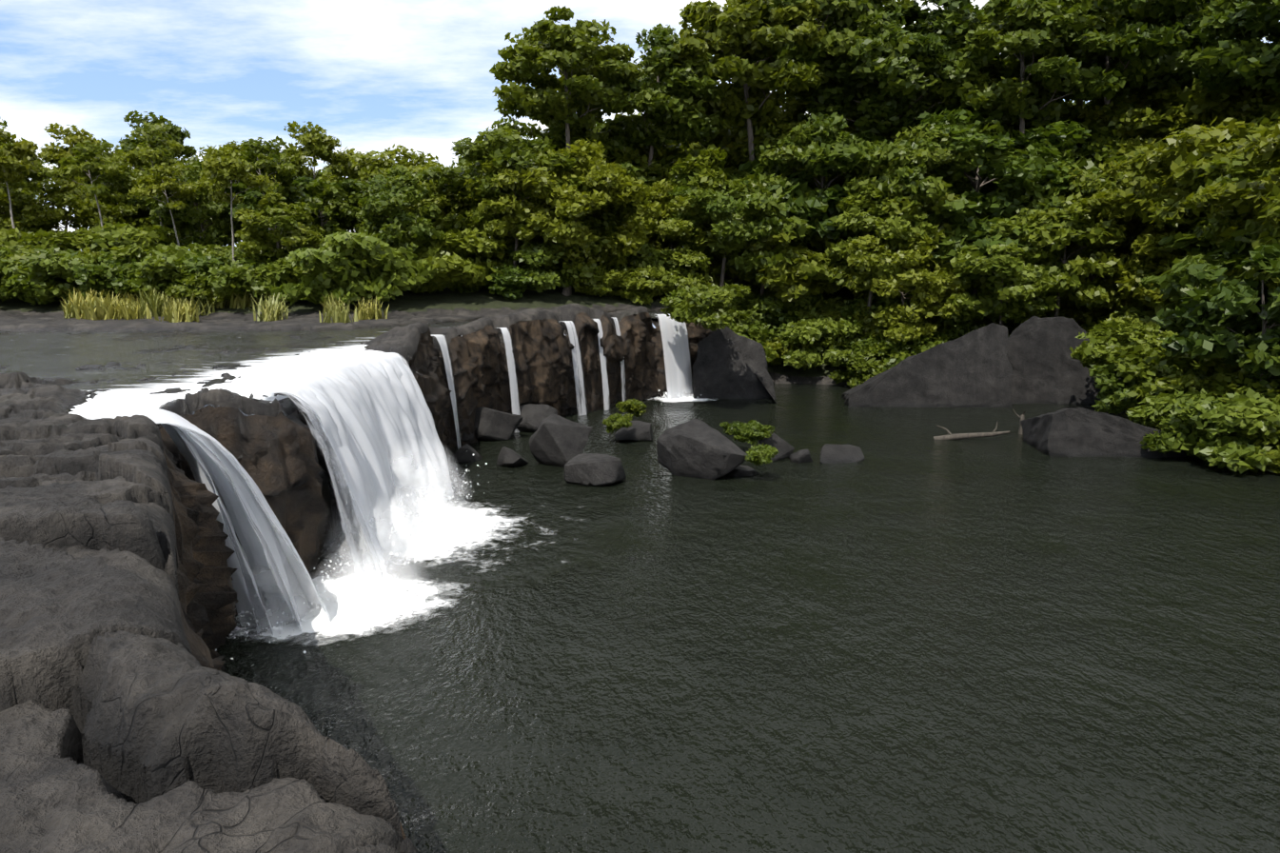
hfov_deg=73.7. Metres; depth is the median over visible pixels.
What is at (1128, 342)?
bush
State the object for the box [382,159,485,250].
tree
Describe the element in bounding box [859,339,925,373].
bush
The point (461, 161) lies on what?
tree
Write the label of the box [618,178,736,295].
tree
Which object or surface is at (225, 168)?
tree
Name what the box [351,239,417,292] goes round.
bush
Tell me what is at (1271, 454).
bank bush
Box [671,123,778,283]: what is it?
tree
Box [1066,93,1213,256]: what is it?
tree
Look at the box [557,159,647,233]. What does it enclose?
tree
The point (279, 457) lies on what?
cliff wall
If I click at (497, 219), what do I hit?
tree
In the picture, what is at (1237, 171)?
tree
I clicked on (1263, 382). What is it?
bush
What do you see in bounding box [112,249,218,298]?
bush
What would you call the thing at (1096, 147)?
tree
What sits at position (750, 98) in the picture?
emergent tree
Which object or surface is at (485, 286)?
bush
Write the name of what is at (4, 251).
bush
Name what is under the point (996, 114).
tree
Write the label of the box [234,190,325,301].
tree
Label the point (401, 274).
bush
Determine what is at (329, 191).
tree
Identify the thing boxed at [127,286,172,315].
grass
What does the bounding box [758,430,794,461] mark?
boulder
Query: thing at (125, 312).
grass
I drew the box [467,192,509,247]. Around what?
tree
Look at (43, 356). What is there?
river water
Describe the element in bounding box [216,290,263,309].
grass
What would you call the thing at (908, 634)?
pool water
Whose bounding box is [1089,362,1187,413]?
bank bush
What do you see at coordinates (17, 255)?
bush
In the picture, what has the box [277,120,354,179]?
tree
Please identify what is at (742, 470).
boulder
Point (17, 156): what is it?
tree
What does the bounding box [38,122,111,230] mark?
tree
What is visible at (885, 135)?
tree
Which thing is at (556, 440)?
boulder
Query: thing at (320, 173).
tree
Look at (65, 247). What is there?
bush
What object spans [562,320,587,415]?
stream
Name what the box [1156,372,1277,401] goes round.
bank bush
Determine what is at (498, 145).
tree
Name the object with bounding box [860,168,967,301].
tree
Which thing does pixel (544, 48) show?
emergent tree
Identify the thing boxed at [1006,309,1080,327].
bush
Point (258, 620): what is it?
spray
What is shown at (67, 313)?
grass
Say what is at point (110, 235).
bush
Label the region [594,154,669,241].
tree
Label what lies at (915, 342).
bush
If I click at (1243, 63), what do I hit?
tree
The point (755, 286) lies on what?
bush
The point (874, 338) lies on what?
bush
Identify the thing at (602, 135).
tree
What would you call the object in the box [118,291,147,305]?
grass
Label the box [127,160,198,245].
tree
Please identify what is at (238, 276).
bush
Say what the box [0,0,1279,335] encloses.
sky
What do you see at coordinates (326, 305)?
grass
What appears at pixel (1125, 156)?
tree
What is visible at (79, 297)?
grass
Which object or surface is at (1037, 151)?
tree
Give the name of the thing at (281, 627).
spray
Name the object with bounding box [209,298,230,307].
grass
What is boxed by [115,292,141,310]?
grass
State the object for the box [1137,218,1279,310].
tree
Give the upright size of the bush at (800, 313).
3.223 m
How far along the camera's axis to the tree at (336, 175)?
71.30 m
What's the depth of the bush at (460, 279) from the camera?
51.77 m
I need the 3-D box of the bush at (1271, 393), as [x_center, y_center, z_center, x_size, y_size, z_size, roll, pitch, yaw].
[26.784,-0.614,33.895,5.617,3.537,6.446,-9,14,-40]
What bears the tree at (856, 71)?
on the terrain at (129, 722)
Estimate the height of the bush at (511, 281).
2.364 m
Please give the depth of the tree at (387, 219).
48.74 m
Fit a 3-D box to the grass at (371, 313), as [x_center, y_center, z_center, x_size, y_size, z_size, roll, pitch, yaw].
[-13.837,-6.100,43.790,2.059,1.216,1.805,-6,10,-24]
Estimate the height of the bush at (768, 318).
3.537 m
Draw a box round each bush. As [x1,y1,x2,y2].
[0,227,31,252]
[0,243,65,288]
[0,243,95,301]
[0,246,12,258]
[0,263,73,305]
[7,243,75,253]
[8,226,95,253]
[22,252,117,301]
[71,256,147,301]
[76,245,151,283]
[81,221,180,262]
[97,249,158,295]
[108,241,220,266]
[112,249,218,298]
[138,251,232,288]
[146,241,210,252]
[163,270,245,312]
[201,243,236,265]
[206,256,295,302]
[220,247,248,264]
[235,233,324,249]
[252,239,320,287]
[270,245,386,306]
[274,246,295,260]
[290,265,315,285]
[300,230,439,301]
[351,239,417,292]
[402,256,452,293]
[407,227,508,293]
[429,248,472,291]
[442,245,521,293]
[481,254,527,289]
[485,262,531,300]
[502,240,574,292]
[538,255,592,272]
[539,228,631,285]
[571,265,624,296]
[584,245,630,270]
[590,231,613,270]
[615,262,680,305]
[618,239,689,290]
[627,255,699,296]
[628,245,712,293]
[659,285,716,322]
[660,274,712,297]
[670,282,763,331]
[716,294,788,338]
[726,319,778,342]
[728,290,766,322]
[733,331,777,361]
[745,289,824,327]
[747,278,796,290]
[752,287,827,313]
[763,334,817,365]
[768,316,798,340]
[777,317,864,370]
[784,295,849,329]
[814,293,853,313]
[816,306,848,321]
[818,332,866,351]
[828,348,887,388]
[838,296,891,329]
[848,334,884,358]
[855,324,886,341]
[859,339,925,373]
[862,288,920,310]
[873,288,919,325]
[878,330,958,353]
[883,348,920,369]
[912,317,956,334]
[925,338,946,349]
[939,315,987,334]
[944,291,1026,340]
[964,328,1011,337]
[973,289,1012,324]
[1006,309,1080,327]
[1045,300,1073,312]
[1047,302,1134,327]
[1069,320,1185,372]
[1077,315,1114,337]
[1081,304,1179,354]
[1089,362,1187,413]
[1106,343,1240,408]
[1114,336,1133,347]
[1126,405,1196,456]
[1137,388,1273,462]
[1156,331,1223,377]
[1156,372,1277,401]
[1164,418,1272,445]
[1180,391,1279,473]
[1203,426,1279,472]
[1209,366,1260,382]
[1237,378,1279,444]
[1242,372,1279,396]
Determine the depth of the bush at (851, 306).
58.10 m
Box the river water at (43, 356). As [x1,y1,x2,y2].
[0,311,664,419]
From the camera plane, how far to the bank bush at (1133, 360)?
39.68 m
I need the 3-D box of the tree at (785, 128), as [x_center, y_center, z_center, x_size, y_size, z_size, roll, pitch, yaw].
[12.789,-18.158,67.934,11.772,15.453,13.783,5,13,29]
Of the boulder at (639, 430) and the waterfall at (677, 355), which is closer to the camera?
the boulder at (639, 430)
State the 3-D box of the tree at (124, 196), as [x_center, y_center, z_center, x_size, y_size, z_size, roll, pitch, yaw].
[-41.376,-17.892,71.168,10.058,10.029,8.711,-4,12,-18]
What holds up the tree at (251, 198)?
on the terrain at (129, 722)
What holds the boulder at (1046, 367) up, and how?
in the pool water at (908, 634)
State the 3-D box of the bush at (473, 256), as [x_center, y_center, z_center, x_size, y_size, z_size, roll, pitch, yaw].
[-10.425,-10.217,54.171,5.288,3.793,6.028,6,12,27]
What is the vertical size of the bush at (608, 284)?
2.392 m
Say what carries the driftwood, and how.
in the pool water at (908, 634)
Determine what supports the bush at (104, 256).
on the terrain at (129, 722)
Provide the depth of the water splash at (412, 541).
23.25 m
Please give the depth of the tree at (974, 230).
54.45 m
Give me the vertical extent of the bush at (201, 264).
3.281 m
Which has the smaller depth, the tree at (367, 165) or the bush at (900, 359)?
the bush at (900, 359)
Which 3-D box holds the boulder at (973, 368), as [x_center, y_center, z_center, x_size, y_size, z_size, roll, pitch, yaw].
[16.311,-3.704,50.431,9.325,5.100,6.294,0,11,1]
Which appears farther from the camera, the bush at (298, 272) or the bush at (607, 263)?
the bush at (607, 263)
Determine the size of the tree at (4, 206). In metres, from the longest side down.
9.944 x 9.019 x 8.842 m
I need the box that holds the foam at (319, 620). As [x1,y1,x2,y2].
[226,570,467,646]
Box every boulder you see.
[445,453,452,465]
[454,443,482,462]
[461,431,473,442]
[473,406,522,440]
[496,446,528,467]
[516,403,557,432]
[529,413,592,467]
[564,452,626,486]
[614,420,653,440]
[656,418,748,480]
[691,326,776,399]
[728,464,758,475]
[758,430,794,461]
[789,448,812,463]
[819,443,865,463]
[841,322,1013,407]
[1006,315,1121,404]
[1020,407,1186,457]
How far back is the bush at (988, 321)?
56.62 m
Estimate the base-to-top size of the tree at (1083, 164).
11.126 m
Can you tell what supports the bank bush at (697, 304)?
on the terrain at (129, 722)
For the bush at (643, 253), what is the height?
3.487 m
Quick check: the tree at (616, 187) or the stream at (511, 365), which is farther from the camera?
the tree at (616, 187)
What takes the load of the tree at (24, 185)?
on the terrain at (129, 722)
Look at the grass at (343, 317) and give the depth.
41.44 m
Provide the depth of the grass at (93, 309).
43.92 m
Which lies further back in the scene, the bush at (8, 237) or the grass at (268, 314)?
the bush at (8, 237)
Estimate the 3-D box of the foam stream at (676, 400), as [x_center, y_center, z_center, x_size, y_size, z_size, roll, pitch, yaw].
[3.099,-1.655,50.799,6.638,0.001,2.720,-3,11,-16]
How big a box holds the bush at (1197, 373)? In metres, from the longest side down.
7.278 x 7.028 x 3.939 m
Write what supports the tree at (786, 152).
on the terrain at (129, 722)
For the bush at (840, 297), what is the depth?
61.09 m
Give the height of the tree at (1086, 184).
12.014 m
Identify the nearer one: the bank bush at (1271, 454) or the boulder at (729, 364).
the bank bush at (1271, 454)
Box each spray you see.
[216,577,335,659]
[245,450,489,666]
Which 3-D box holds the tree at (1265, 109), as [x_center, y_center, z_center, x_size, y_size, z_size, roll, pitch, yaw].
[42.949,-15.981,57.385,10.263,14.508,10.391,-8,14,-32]
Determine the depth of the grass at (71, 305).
45.07 m
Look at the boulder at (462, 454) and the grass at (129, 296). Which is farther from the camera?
the grass at (129, 296)
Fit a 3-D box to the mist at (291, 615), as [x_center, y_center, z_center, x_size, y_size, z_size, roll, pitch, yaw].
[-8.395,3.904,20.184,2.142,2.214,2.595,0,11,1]
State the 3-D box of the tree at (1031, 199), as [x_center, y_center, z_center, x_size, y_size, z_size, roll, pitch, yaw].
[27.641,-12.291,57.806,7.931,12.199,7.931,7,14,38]
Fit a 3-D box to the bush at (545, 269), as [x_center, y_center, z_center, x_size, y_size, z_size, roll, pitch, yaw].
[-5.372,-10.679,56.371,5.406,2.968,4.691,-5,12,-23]
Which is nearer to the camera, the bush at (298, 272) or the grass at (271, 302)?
the grass at (271, 302)
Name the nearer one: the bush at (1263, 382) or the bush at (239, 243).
the bush at (1263, 382)
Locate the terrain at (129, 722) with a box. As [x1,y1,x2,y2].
[0,246,1118,852]
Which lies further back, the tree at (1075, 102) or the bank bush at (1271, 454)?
the tree at (1075, 102)
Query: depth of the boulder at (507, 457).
34.09 m
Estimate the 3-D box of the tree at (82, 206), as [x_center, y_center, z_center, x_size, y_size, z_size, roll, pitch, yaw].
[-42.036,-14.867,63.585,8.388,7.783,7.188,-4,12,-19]
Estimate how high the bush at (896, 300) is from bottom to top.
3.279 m
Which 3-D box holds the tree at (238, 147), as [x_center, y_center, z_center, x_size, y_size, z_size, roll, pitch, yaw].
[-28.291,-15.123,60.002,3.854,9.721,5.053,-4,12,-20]
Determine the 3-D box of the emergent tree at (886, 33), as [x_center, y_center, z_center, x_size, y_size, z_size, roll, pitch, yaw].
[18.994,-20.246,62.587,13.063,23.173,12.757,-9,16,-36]
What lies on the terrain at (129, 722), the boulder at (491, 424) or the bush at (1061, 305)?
the bush at (1061, 305)
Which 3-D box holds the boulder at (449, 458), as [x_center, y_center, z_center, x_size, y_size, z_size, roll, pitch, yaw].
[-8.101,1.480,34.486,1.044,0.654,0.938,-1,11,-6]
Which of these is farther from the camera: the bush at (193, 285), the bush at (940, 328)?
the bush at (940, 328)
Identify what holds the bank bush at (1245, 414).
on the terrain at (129, 722)
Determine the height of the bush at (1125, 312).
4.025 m
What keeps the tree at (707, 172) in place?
on the terrain at (129, 722)
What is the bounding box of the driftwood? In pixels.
[933,408,1025,439]
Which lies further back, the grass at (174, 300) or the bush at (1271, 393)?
the grass at (174, 300)
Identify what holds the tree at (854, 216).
on the terrain at (129, 722)
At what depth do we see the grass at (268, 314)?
42.74 m
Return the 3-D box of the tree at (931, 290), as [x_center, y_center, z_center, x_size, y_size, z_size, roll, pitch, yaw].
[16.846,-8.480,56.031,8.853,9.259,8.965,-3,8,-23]
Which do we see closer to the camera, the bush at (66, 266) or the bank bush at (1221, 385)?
the bank bush at (1221, 385)
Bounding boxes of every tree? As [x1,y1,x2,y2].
[0,118,8,144]
[0,124,40,228]
[0,137,48,189]
[0,171,51,230]
[0,176,137,252]
[1,157,58,190]
[37,137,132,229]
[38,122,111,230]
[60,148,151,234]
[74,156,197,239]
[106,120,187,226]
[116,110,197,168]
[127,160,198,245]
[127,160,246,247]
[140,174,210,237]
[184,155,202,167]
[187,159,243,231]
[190,144,281,260]
[201,138,304,183]
[202,139,254,240]
[215,174,323,236]
[230,136,298,230]
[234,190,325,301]
[271,177,369,238]
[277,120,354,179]
[316,146,375,233]
[316,166,332,218]
[333,173,437,233]
[338,143,463,232]
[355,164,432,226]
[357,191,446,258]
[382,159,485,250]
[415,125,602,259]
[452,153,487,199]
[463,150,567,294]
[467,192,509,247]
[487,116,575,165]
[489,5,645,154]
[502,137,662,295]
[539,106,638,163]
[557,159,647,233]
[575,112,675,208]
[585,23,729,203]
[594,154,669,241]
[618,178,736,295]
[651,143,767,282]
[657,142,754,277]
[660,118,820,279]
[660,142,682,175]
[665,0,827,290]
[666,178,791,310]
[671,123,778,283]
[707,186,829,298]
[717,0,922,250]
[718,115,827,259]
[725,97,854,190]
[727,229,845,330]
[738,139,887,251]
[750,111,888,313]
[787,23,857,112]
[797,4,1012,139]
[810,0,1008,290]
[821,181,939,314]
[825,233,968,344]
[842,118,985,223]
[844,124,909,142]
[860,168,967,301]
[886,106,1091,294]
[888,98,1068,195]
[916,188,1067,295]
[929,0,1128,137]
[938,171,998,194]
[945,216,1067,325]
[985,150,1114,261]
[987,104,1149,219]
[1000,53,1088,106]
[1006,191,1126,316]
[1009,0,1219,279]
[1017,95,1136,166]
[1035,157,1167,282]
[1061,150,1162,278]
[1064,98,1135,107]
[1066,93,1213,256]
[1077,117,1279,315]
[1083,94,1132,255]
[1095,0,1267,101]
[1096,219,1201,334]
[1105,120,1241,275]
[1109,127,1224,160]
[1115,78,1270,255]
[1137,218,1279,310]
[1142,84,1279,142]
[1151,240,1279,380]
[1155,152,1279,245]
[1160,118,1261,180]
[1170,110,1279,233]
[1182,120,1279,276]
[1188,0,1279,93]
[1200,87,1279,127]
[1201,232,1255,334]
[1239,183,1279,295]
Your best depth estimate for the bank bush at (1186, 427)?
34.98 m
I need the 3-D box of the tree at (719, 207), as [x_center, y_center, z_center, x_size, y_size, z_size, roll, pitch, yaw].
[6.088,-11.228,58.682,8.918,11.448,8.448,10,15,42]
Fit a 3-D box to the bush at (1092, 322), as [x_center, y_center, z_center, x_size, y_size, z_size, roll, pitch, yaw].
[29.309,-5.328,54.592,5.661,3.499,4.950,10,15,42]
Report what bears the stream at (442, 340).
attached to the cliff wall
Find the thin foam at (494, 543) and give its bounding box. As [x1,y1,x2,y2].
[342,505,582,587]
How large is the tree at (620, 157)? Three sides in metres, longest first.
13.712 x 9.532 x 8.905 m
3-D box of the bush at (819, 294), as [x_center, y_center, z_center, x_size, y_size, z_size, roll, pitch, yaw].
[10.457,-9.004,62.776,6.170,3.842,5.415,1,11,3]
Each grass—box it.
[59,287,105,317]
[59,296,84,315]
[59,297,86,318]
[68,288,124,319]
[80,299,101,318]
[105,296,151,319]
[112,299,145,318]
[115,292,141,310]
[117,288,145,302]
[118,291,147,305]
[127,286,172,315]
[131,291,180,316]
[153,298,199,321]
[159,295,189,307]
[163,296,202,322]
[167,291,216,315]
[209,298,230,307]
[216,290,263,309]
[247,292,287,321]
[257,301,289,321]
[319,300,357,323]
[320,292,350,315]
[352,295,389,320]
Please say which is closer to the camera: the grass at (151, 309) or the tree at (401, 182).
the grass at (151, 309)
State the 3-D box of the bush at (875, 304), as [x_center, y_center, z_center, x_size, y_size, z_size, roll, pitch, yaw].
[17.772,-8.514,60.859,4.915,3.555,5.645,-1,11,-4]
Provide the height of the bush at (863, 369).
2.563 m
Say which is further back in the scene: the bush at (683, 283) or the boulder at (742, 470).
the bush at (683, 283)
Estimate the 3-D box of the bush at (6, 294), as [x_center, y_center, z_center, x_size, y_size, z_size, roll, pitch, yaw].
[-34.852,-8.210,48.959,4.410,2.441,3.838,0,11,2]
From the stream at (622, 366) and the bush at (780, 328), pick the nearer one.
the stream at (622, 366)
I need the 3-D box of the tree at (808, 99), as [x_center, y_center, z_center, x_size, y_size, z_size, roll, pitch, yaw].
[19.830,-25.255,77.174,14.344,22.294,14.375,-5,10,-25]
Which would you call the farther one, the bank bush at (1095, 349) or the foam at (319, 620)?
the bank bush at (1095, 349)
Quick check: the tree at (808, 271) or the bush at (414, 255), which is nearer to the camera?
the bush at (414, 255)
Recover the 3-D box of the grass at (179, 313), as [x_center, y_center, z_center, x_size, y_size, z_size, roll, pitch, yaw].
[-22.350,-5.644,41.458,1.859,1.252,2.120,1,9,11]
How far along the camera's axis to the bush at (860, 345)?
55.78 m
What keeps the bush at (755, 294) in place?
on the terrain at (129, 722)
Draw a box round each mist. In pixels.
[236,553,335,630]
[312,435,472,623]
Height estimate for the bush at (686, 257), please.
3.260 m
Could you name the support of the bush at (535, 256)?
on the terrain at (129, 722)
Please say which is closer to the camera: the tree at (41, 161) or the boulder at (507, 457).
the boulder at (507, 457)
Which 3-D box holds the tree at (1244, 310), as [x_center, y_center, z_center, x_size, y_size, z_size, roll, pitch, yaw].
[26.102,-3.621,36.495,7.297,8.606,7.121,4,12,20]
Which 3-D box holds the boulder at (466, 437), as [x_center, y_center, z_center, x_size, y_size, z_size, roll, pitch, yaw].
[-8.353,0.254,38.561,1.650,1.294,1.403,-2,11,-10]
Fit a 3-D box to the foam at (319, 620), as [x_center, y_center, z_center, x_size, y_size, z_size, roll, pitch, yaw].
[-7.021,4.247,20.436,6.638,0.001,4.800,0,11,1]
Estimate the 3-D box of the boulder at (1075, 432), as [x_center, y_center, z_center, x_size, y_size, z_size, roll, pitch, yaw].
[20.179,0.131,37.441,5.991,2.396,3.983,0,11,1]
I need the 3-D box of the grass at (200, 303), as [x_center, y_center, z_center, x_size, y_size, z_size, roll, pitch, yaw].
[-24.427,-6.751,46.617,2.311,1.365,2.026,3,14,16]
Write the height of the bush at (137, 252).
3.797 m
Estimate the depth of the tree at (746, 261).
56.45 m
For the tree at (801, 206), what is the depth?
57.47 m
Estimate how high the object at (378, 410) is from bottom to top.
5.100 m
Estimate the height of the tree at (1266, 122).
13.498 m
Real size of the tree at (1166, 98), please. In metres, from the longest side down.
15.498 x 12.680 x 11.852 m
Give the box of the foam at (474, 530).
[349,499,524,571]
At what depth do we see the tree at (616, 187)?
52.60 m
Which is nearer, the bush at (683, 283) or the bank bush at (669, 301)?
the bank bush at (669, 301)
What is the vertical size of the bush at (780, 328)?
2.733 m
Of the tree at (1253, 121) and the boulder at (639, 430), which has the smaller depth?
the boulder at (639, 430)
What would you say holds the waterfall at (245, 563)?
on the terrain at (129, 722)
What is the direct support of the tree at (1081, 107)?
on the terrain at (129, 722)
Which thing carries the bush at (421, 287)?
on the terrain at (129, 722)
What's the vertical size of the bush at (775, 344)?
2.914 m
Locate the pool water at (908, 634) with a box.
[192,340,1279,852]
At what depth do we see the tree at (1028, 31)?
56.26 m
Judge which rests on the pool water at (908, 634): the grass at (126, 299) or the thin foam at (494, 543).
the thin foam at (494, 543)
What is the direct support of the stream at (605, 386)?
attached to the cliff wall
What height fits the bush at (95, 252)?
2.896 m
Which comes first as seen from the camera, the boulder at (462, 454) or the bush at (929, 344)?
the boulder at (462, 454)
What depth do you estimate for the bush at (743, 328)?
57.19 m
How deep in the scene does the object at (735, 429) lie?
36.14 m
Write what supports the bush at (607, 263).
on the terrain at (129, 722)
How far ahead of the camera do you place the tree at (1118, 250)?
56.83 m
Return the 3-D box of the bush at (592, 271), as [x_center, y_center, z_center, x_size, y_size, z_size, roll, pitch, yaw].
[-3.828,-11.183,56.559,6.548,4.096,7.465,-7,13,-33]
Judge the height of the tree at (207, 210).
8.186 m
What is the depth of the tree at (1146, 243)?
50.51 m
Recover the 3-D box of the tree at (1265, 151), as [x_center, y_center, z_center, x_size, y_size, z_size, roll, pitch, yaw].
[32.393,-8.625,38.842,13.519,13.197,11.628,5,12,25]
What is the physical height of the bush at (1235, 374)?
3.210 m
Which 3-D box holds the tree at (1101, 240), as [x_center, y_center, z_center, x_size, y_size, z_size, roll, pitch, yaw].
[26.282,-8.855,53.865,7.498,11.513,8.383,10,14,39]
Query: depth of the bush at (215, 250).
50.77 m
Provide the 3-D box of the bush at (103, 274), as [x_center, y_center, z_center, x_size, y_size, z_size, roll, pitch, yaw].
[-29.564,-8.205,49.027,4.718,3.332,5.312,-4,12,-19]
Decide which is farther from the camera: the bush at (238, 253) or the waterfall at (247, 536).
the bush at (238, 253)
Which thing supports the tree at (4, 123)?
on the terrain at (129, 722)
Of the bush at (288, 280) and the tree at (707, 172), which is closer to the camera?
the bush at (288, 280)
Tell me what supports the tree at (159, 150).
on the terrain at (129, 722)
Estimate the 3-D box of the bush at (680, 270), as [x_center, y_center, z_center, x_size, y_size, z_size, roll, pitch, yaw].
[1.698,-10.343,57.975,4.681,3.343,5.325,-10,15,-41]
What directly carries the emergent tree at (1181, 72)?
on the terrain at (129, 722)
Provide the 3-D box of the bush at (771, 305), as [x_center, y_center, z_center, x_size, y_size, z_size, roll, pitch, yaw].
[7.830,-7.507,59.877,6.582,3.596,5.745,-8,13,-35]
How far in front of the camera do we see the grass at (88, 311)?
43.47 m
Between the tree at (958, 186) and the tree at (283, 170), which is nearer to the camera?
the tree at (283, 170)
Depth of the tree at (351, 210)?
56.23 m
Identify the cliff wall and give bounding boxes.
[158,312,717,839]
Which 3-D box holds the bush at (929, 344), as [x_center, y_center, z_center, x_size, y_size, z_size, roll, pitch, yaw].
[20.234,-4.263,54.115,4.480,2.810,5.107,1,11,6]
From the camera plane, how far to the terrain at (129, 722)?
3.64 m
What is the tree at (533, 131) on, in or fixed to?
on the terrain at (129, 722)
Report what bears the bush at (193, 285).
on the terrain at (129, 722)
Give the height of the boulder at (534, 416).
1.402 m
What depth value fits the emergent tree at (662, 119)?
59.22 m
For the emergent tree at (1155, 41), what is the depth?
56.87 m
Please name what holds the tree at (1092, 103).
on the terrain at (129, 722)
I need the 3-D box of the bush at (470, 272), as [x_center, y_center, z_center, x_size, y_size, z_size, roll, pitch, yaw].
[-11.491,-10.027,51.500,6.205,3.952,7.141,6,13,29]
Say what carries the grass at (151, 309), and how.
on the terrain at (129, 722)
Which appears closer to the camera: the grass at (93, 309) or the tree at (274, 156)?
the grass at (93, 309)
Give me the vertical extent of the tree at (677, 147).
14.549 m
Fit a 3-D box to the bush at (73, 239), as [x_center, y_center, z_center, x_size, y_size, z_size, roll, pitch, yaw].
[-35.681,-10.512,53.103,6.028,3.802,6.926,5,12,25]
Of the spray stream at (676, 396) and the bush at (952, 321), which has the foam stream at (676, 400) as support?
the spray stream at (676, 396)
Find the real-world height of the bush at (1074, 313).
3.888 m
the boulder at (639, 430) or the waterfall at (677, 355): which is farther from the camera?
the waterfall at (677, 355)
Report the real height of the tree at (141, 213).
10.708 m
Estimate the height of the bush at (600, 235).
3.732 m
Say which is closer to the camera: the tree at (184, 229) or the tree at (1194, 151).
the tree at (1194, 151)
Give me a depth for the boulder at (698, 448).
32.08 m
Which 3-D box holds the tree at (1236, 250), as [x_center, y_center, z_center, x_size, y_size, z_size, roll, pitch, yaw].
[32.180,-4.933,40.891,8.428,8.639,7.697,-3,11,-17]
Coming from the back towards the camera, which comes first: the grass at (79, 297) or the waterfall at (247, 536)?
the grass at (79, 297)
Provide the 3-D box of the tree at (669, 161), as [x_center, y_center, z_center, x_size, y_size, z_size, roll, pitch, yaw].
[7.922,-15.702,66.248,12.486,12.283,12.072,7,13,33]
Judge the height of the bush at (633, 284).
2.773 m
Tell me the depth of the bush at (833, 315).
58.92 m
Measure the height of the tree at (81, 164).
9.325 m
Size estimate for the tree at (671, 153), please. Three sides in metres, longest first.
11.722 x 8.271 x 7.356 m
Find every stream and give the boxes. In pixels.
[431,334,461,449]
[496,327,520,432]
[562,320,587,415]
[592,318,610,410]
[611,316,625,401]
[647,395,720,402]
[654,390,701,399]
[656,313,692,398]
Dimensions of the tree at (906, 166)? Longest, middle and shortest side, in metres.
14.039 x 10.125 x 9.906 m
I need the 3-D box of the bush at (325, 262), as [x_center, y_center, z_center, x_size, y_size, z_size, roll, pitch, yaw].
[-17.193,-8.303,46.981,6.246,3.445,5.474,2,11,12]
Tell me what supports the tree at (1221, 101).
on the terrain at (129, 722)
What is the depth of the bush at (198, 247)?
52.81 m
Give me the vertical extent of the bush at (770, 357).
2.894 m
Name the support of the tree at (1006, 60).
on the terrain at (129, 722)
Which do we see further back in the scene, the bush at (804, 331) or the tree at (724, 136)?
the tree at (724, 136)
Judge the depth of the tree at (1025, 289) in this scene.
51.79 m
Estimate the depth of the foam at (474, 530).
25.88 m
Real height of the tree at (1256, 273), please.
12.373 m
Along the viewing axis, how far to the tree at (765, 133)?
63.74 m
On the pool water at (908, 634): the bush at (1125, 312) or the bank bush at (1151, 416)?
the bank bush at (1151, 416)
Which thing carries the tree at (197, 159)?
on the terrain at (129, 722)
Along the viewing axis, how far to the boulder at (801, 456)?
34.70 m
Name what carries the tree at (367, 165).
on the terrain at (129, 722)
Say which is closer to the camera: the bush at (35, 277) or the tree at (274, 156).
the bush at (35, 277)
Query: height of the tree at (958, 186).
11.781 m
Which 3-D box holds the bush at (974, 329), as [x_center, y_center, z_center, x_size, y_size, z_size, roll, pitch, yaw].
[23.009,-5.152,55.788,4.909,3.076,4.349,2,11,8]
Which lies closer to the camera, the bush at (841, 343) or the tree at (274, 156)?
the bush at (841, 343)
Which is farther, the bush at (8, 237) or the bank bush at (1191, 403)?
the bush at (8, 237)
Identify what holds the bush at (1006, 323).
on the terrain at (129, 722)
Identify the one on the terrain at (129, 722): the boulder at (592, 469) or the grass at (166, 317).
the grass at (166, 317)
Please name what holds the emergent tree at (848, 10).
on the terrain at (129, 722)
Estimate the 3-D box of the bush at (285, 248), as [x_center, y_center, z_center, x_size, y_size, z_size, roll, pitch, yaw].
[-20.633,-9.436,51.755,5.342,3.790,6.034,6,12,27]
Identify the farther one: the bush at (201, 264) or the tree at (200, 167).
the tree at (200, 167)
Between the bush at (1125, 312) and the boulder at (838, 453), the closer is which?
the boulder at (838, 453)

